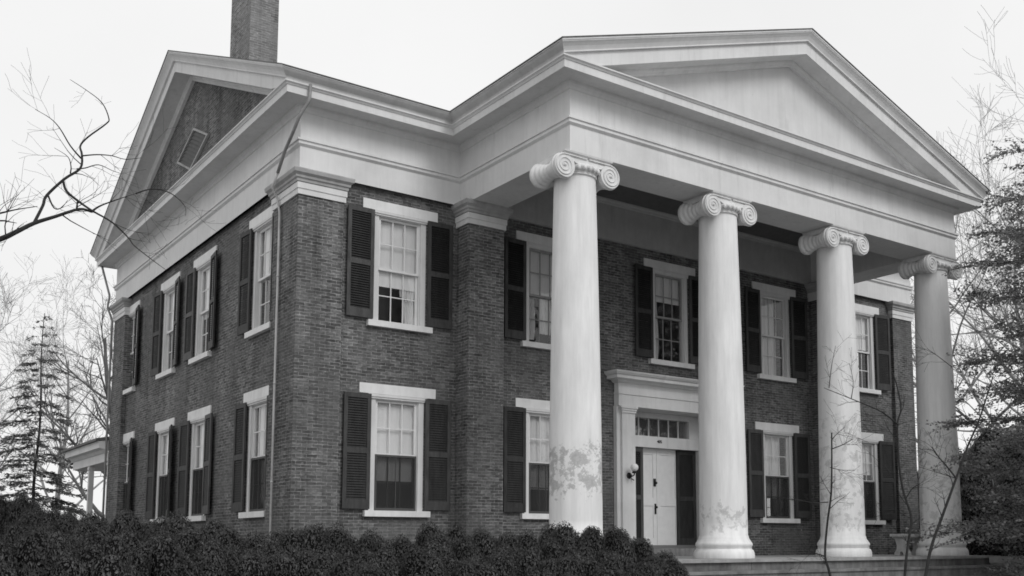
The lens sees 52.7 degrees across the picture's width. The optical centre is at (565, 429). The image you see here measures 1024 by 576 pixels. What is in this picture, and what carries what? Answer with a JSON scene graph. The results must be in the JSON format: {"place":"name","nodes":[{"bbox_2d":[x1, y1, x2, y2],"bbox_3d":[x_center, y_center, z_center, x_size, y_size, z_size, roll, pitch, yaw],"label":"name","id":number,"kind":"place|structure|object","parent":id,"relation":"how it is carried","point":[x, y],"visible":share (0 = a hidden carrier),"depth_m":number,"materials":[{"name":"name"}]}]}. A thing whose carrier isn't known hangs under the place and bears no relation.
{"place":"outdoors","nodes":[
{"label":"outdoors","id":0,"kind":"place"},
{"bbox_2d":[0,0,1023,518],"label":"sky","id":1,"kind":"structure","parent":0,"point":[437,53],"materials":[{"name":"white"}]},
{"bbox_2d":[890,534,920,554],"bbox_3d":[8.120,2.709,24.281,1.040,0.500,0.400,5,-8,-36],"label":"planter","id":2,"kind":"object","parent":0,"point":[901,546],"visible":0.52,"depth_m":24.09,"materials":[{"name":"grey stone"}]},
{"label":"ground","id":3,"kind":"structure","parent":0,"visible":0},
{"bbox_2d":[0,492,41,549],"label":"boxwood shrub","id":4,"kind":"object","parent":3,"relation":"on","point":[12,511],"visible":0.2,"depth_m":23.42,"materials":[{"name":"black plant"}]},
{"bbox_2d":[4,504,75,551],"bbox_3d":[-10.823,3.055,21.550,1.669,3.030,1.817,-1,-6,7],"label":"boxwood shrub","id":5,"kind":"object","parent":3,"relation":"on","point":[37,516],"visible":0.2,"depth_m":21.19,"materials":[{"name":"black plant"}]},
{"bbox_2d":[0,525,88,575],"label":"boxwood shrub","id":6,"kind":"object","parent":3,"relation":"on","point":[21,559],"visible":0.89,"depth_m":9.29,"materials":[{"name":"black plant"}]},
{"bbox_2d":[0,254,92,472],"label":"bare tree","id":7,"kind":"object","parent":3,"relation":"on","point":[4,381],"visible":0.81,"depth_m":41.55,"materials":[{"name":"grey plant"}]},
{"bbox_2d":[0,313,96,517],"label":"spruce tree","id":8,"kind":"object","parent":3,"relation":"on","point":[54,502],"visible":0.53,"depth_m":40.34,"materials":[{"name":"black plant"}]},
{"bbox_2d":[0,256,112,510],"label":"bare tree","id":9,"kind":"object","parent":3,"relation":"on","point":[60,472],"visible":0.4,"depth_m":56.48,"materials":[{"name":"grey plant"}]},
{"bbox_2d":[0,254,115,517],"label":"bare tree","id":10,"kind":"object","parent":3,"relation":"on","point":[105,389],"visible":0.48,"depth_m":37.52,"materials":[{"name":"grey plant"}]},
{"bbox_2d":[44,511,109,540],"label":"boxwood shrub","id":11,"kind":"object","parent":3,"relation":"on","point":[67,524],"visible":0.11,"depth_m":19.47,"materials":[{"name":"black plant"}]},
{"bbox_2d":[22,528,141,575],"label":"boxwood shrub","id":12,"kind":"object","parent":3,"relation":"on","point":[93,559],"visible":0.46,"depth_m":9.58,"materials":[{"name":"black plant"}]},
{"bbox_2d":[65,510,140,544],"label":"boxwood shrub","id":13,"kind":"object","parent":3,"relation":"on","point":[91,524],"visible":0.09,"depth_m":17.34,"materials":[{"name":"black plant"}]},
{"bbox_2d":[0,50,221,269],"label":"bare tree","id":14,"kind":"object","parent":3,"relation":"on","point":[18,230],"visible":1,"depth_m":8.09,"materials":[{"name":"black plant"}]},
{"bbox_2d":[74,526,182,575],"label":"boxwood shrub","id":15,"kind":"object","parent":3,"relation":"on","point":[164,555],"visible":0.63,"depth_m":9.95,"materials":[{"name":"black plant"}]},
{"bbox_2d":[106,507,186,540],"bbox_3d":[-6.456,2.542,15.909,1.709,2.663,1.717,0,-6,3],"label":"boxwood shrub","id":16,"kind":"object","parent":3,"relation":"on","point":[123,520],"visible":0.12,"depth_m":15.60,"materials":[{"name":"black plant"}]},
{"bbox_2d":[130,538,238,575],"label":"boxwood shrub","id":17,"kind":"object","parent":3,"relation":"on","point":[187,567],"visible":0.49,"depth_m":10.18,"materials":[{"name":"black plant"}]},
{"bbox_2d":[145,513,229,542],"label":"boxwood shrub","id":18,"kind":"object","parent":3,"relation":"on","point":[174,526],"visible":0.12,"depth_m":14.06,"materials":[{"name":"black plant"}]},
{"bbox_2d":[171,524,269,561],"bbox_3d":[-4.398,2.321,13.017,1.817,2.249,1.669,-1,-6,10],"label":"boxwood shrub","id":19,"kind":"object","parent":3,"relation":"on","point":[189,541],"visible":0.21,"depth_m":12.78,"materials":[{"name":"black plant"}]},
{"bbox_2d":[195,545,286,575],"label":"boxwood shrub","id":20,"kind":"object","parent":3,"relation":"on","point":[249,564],"visible":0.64,"depth_m":10.46,"materials":[{"name":"black plant"}]},
{"bbox_2d":[221,537,302,562],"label":"boxwood shrub","id":21,"kind":"object","parent":3,"relation":"on","point":[264,545],"visible":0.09,"depth_m":12.11,"materials":[{"name":"black plant"}]},
{"bbox_2d":[235,541,333,575],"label":"boxwood shrub","id":22,"kind":"object","parent":3,"relation":"on","point":[304,563],"visible":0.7,"depth_m":10.74,"materials":[{"name":"black plant"}]},
{"bbox_2d":[264,521,327,557],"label":"boxwood shrub","id":23,"kind":"object","parent":3,"relation":"on","point":[312,539],"visible":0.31,"depth_m":12.33,"materials":[{"name":"black plant"}]},
{"bbox_2d":[314,548,383,575],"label":"boxwood shrub","id":24,"kind":"object","parent":3,"relation":"on","point":[343,565],"visible":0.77,"depth_m":11.30,"materials":[{"name":"black plant"}]},
{"bbox_2d":[315,522,394,557],"bbox_3d":[-2.802,2.296,12.826,1.521,2.269,1.482,-3,-7,24],"label":"boxwood shrub","id":25,"kind":"object","parent":3,"relation":"on","point":[339,540],"visible":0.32,"depth_m":12.54,"materials":[{"name":"black plant"}]},
{"bbox_2d":[351,528,412,564],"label":"boxwood shrub","id":26,"kind":"object","parent":3,"relation":"on","point":[401,544],"visible":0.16,"depth_m":12.89,"materials":[{"name":"black plant"}]},
{"bbox_2d":[353,544,444,575],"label":"boxwood shrub","id":27,"kind":"object","parent":3,"relation":"on","point":[416,561],"visible":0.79,"depth_m":11.68,"materials":[{"name":"black plant"}]},
{"bbox_2d":[412,540,456,561],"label":"boxwood shrub","id":28,"kind":"object","parent":3,"relation":"on","point":[435,547],"visible":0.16,"depth_m":13.31,"materials":[{"name":"black plant"}]},
{"bbox_2d":[404,550,499,575],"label":"boxwood shrub","id":29,"kind":"object","parent":3,"relation":"on","point":[462,568],"visible":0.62,"depth_m":11.98,"materials":[{"name":"black plant"}]},
{"bbox_2d":[414,521,497,564],"bbox_3d":[-1.510,2.390,13.861,1.511,2.324,1.468,0,-6,-3],"label":"boxwood shrub","id":30,"kind":"object","parent":3,"relation":"on","point":[478,544],"visible":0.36,"depth_m":13.64,"materials":[{"name":"black plant"}]},
{"bbox_2d":[467,545,540,575],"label":"boxwood shrub","id":31,"kind":"object","parent":3,"relation":"on","point":[526,564],"visible":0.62,"depth_m":12.67,"materials":[{"name":"black plant"}]},
{"bbox_2d":[464,532,543,562],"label":"boxwood shrub","id":32,"kind":"object","parent":3,"relation":"on","point":[508,541],"visible":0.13,"depth_m":13.98,"materials":[{"name":"black plant"}]},
{"bbox_2d":[61,0,1023,575],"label":"brick house","id":33,"kind":"structure","parent":3,"relation":"on","point":[631,284],"depth_m":21.02,"materials":[{"name":"brick"}]},
{"bbox_2d":[123,431,134,508],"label":"window","id":34,"kind":"structure","parent":33,"relation":"in","point":[126,437],"depth_m":27.70,"materials":[{"name":"white paint"}]},
{"bbox_2d":[123,300,140,394],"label":"window","id":35,"kind":"structure","parent":33,"relation":"in","point":[127,391],"depth_m":28.00,"materials":[{"name":"white paint"}]},
{"bbox_2d":[150,417,174,522],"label":"window","id":36,"kind":"structure","parent":33,"relation":"in","point":[162,428],"depth_m":25.12,"materials":[{"name":"white paint"}]},
{"bbox_2d":[155,271,180,379],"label":"window","id":37,"kind":"structure","parent":33,"relation":"in","point":[168,287],"depth_m":25.50,"materials":[{"name":"white paint"}]},
{"bbox_2d":[187,405,211,521],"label":"window","id":38,"kind":"structure","parent":33,"relation":"in","point":[196,418],"depth_m":22.97,"materials":[{"name":"white paint"}]},
{"bbox_2d":[188,245,216,364],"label":"window","id":39,"kind":"structure","parent":33,"relation":"in","point":[202,264],"depth_m":23.37,"materials":[{"name":"white paint"}]},
{"bbox_2d":[238,385,268,517],"bbox_3d":[-5.861,0.451,19.780,0.295,2.473,1.600,5,-8,-36],"label":"window","id":40,"kind":"structure","parent":33,"relation":"in","point":[256,399],"depth_m":20.05,"materials":[{"name":"white paint"}]},
{"bbox_2d":[244,206,273,338],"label":"window","id":41,"kind":"structure","parent":33,"relation":"in","point":[262,223],"depth_m":20.45,"materials":[{"name":"white paint"}]},
{"bbox_2d":[359,382,435,516],"bbox_3d":[-3.212,0.411,19.469,1.600,2.473,0.295,5,-8,-36],"label":"window","id":42,"kind":"structure","parent":33,"relation":"in","point":[397,412],"depth_m":19.55,"materials":[{"name":"white paint"}]},
{"bbox_2d":[363,197,437,333],"bbox_3d":[-3.219,-3.107,19.862,1.600,2.442,0.295,5,-8,-36],"label":"window","id":43,"kind":"structure","parent":33,"relation":"in","point":[400,231],"depth_m":19.97,"materials":[{"name":"white paint"}]},
{"bbox_2d":[515,398,549,518],"bbox_3d":[-0.425,0.635,21.528,1.600,2.473,0.295,5,-8,-36],"label":"window","id":44,"kind":"structure","parent":33,"relation":"in","point":[537,411],"depth_m":21.48,"materials":[{"name":"white paint"}]},
{"bbox_2d":[516,230,552,349],"bbox_3d":[-0.432,-2.883,21.921,1.600,2.442,0.295,5,-8,-36],"label":"window","id":45,"kind":"structure","parent":33,"relation":"in","point":[539,248],"depth_m":21.89,"materials":[{"name":"white paint"}]},
{"bbox_2d":[637,448,657,544],"bbox_3d":[1.839,1.563,23.707,0.681,2.285,0.128,5,-8,-36],"label":"door","id":46,"kind":"structure","parent":33,"relation":"in","point":[649,454],"depth_m":23.81,"materials":[{"name":"white paint"}]},
{"bbox_2d":[656,449,676,544],"bbox_3d":[2.370,1.611,24.145,0.681,2.285,0.055,5,-8,-36],"label":"door","id":47,"kind":"structure","parent":33,"relation":"in","point":[665,459],"depth_m":24.11,"materials":[{"name":"white paint"}]},
{"bbox_2d":[643,258,694,369],"bbox_3d":[2.388,-2.656,24.004,1.600,2.442,0.295,5,-8,-36],"label":"window","id":48,"kind":"structure","parent":33,"relation":"in","point":[669,280],"depth_m":24.11,"materials":[{"name":"white paint"}]},
{"bbox_2d":[752,281,796,382],"bbox_3d":[5.243,-2.426,26.113,1.600,2.442,0.295,5,-8,-36],"label":"window","id":49,"kind":"structure","parent":33,"relation":"in","point":[768,293],"depth_m":26.20,"materials":[{"name":"white paint"}]},
{"bbox_2d":[755,421,800,522],"bbox_3d":[5.250,1.092,25.720,1.600,2.473,0.295,5,-8,-36],"label":"window","id":50,"kind":"structure","parent":33,"relation":"in","point":[772,432],"depth_m":25.81,"materials":[{"name":"white paint"}]},
{"bbox_2d":[855,303,880,394],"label":"window","id":51,"kind":"structure","parent":33,"relation":"in","point":[864,330],"depth_m":28.38,"materials":[{"name":"white paint"}]},
{"bbox_2d":[861,432,885,524],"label":"window","id":52,"kind":"structure","parent":33,"relation":"in","point":[873,439],"depth_m":27.99,"materials":[{"name":"white paint"}]},
{"bbox_2d":[516,528,578,559],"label":"boxwood shrub","id":53,"kind":"object","parent":3,"relation":"on","point":[528,540],"visible":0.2,"depth_m":14.20,"materials":[{"name":"black plant"}]},
{"bbox_2d":[538,520,606,561],"bbox_3d":[0.112,2.483,14.871,1.458,2.370,1.587,1,-6,-7],"label":"boxwood shrub","id":54,"kind":"object","parent":3,"relation":"on","point":[589,542],"visible":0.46,"depth_m":14.57,"materials":[{"name":"black plant"}]},
{"bbox_2d":[537,549,609,575],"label":"boxwood shrub","id":55,"kind":"object","parent":3,"relation":"on","point":[569,565],"visible":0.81,"depth_m":12.87,"materials":[{"name":"black plant"}]},
{"bbox_2d":[573,525,637,566],"bbox_3d":[0.464,2.559,15.209,1.411,2.289,1.405,2,-7,-15],"label":"boxwood shrub","id":56,"kind":"object","parent":3,"relation":"on","point":[613,536],"visible":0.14,"depth_m":15.06,"materials":[{"name":"black plant"}]},
{"bbox_2d":[582,547,661,575],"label":"boxwood shrub","id":57,"kind":"object","parent":3,"relation":"on","point":[613,564],"visible":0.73,"depth_m":13.29,"materials":[{"name":"black plant"}]},
{"bbox_2d":[603,533,666,563],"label":"boxwood shrub","id":58,"kind":"object","parent":3,"relation":"on","point":[642,547],"visible":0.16,"depth_m":15.21,"materials":[{"name":"black plant"}]},
{"bbox_2d":[631,561,663,575],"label":"boxwood shrub","id":59,"kind":"object","parent":3,"relation":"on","point":[647,568],"visible":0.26,"depth_m":13.59,"materials":[{"name":"black plant"}]},
{"bbox_2d":[636,550,688,575],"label":"boxwood shrub","id":60,"kind":"object","parent":3,"relation":"on","point":[672,566],"visible":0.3,"depth_m":15.16,"materials":[{"name":"black plant"}]},
{"bbox_2d":[779,400,873,575],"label":"bare sapling","id":61,"kind":"object","parent":3,"relation":"on","point":[826,532],"visible":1,"depth_m":10.04,"materials":[{"name":"black plant"}]},
{"bbox_2d":[823,332,952,575],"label":"bare sapling","id":62,"kind":"object","parent":3,"relation":"on","point":[910,517],"visible":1,"depth_m":10.67,"materials":[{"name":"black plant"}]},
{"bbox_2d":[917,470,962,528],"bbox_3d":[12.036,3.669,32.900,4.297,5.126,4.187,4,-8,-35],"label":"evergreen bush","id":63,"kind":"object","parent":3,"relation":"on","point":[918,499],"visible":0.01,"depth_m":32.46,"materials":[{"name":"grey plant"}]},
{"bbox_2d":[896,324,1023,575],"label":"bare sapling","id":64,"kind":"object","parent":3,"relation":"on","point":[931,548],"visible":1,"depth_m":10.00,"materials":[{"name":"black plant"}]},
{"bbox_2d":[905,136,1023,575],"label":"hemlock tree","id":65,"kind":"object","parent":3,"relation":"on","point":[1012,532],"visible":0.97,"depth_m":22.12,"materials":[{"name":"black plant"}]},
{"bbox_2d":[910,90,1023,453],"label":"bare tree","id":66,"kind":"object","parent":3,"relation":"on","point":[974,380],"visible":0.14,"depth_m":44.70,"materials":[{"name":"grey plant"}]},
{"bbox_2d":[910,5,1023,411],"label":"bare tree","id":67,"kind":"object","parent":3,"relation":"on","point":[1012,377],"visible":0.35,"depth_m":45.65,"materials":[{"name":"grey plant"}]},
{"bbox_2d":[911,139,1023,432],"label":"bare tree","id":68,"kind":"object","parent":3,"relation":"on","point":[972,376],"visible":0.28,"depth_m":55.55,"materials":[{"name":"grey plant"}]},
{"bbox_2d":[911,162,1023,452],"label":"bare tree","id":69,"kind":"object","parent":3,"relation":"on","point":[958,410],"visible":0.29,"depth_m":39.90,"materials":[{"name":"grey plant"}]},
{"bbox_2d":[954,180,1023,408],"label":"bare tree","id":70,"kind":"object","parent":3,"relation":"on","point":[1003,337],"visible":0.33,"depth_m":47.84,"materials":[{"name":"grey plant"}]},
{"bbox_2d":[958,424,1023,475],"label":"evergreen bush","id":71,"kind":"object","parent":3,"relation":"on","point":[984,438],"visible":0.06,"depth_m":34.07,"materials":[{"name":"grey plant"}]},
{"bbox_2d":[959,459,1023,513],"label":"evergreen bush","id":72,"kind":"object","parent":3,"relation":"on","point":[997,481],"visible":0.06,"depth_m":28.64,"materials":[{"name":"grey plant"}]},
{"bbox_2d":[960,481,1023,555],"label":"evergreen bush","id":73,"kind":"object","parent":3,"relation":"on","point":[973,548],"visible":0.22,"depth_m":26.06,"materials":[{"name":"black plant"}]},
{"bbox_2d":[1001,537,1023,555],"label":"evergreen bush","id":74,"kind":"object","parent":3,"relation":"on","point":[1011,552],"visible":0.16,"depth_m":24.44,"materials":[{"name":"black plant"}]}
]}

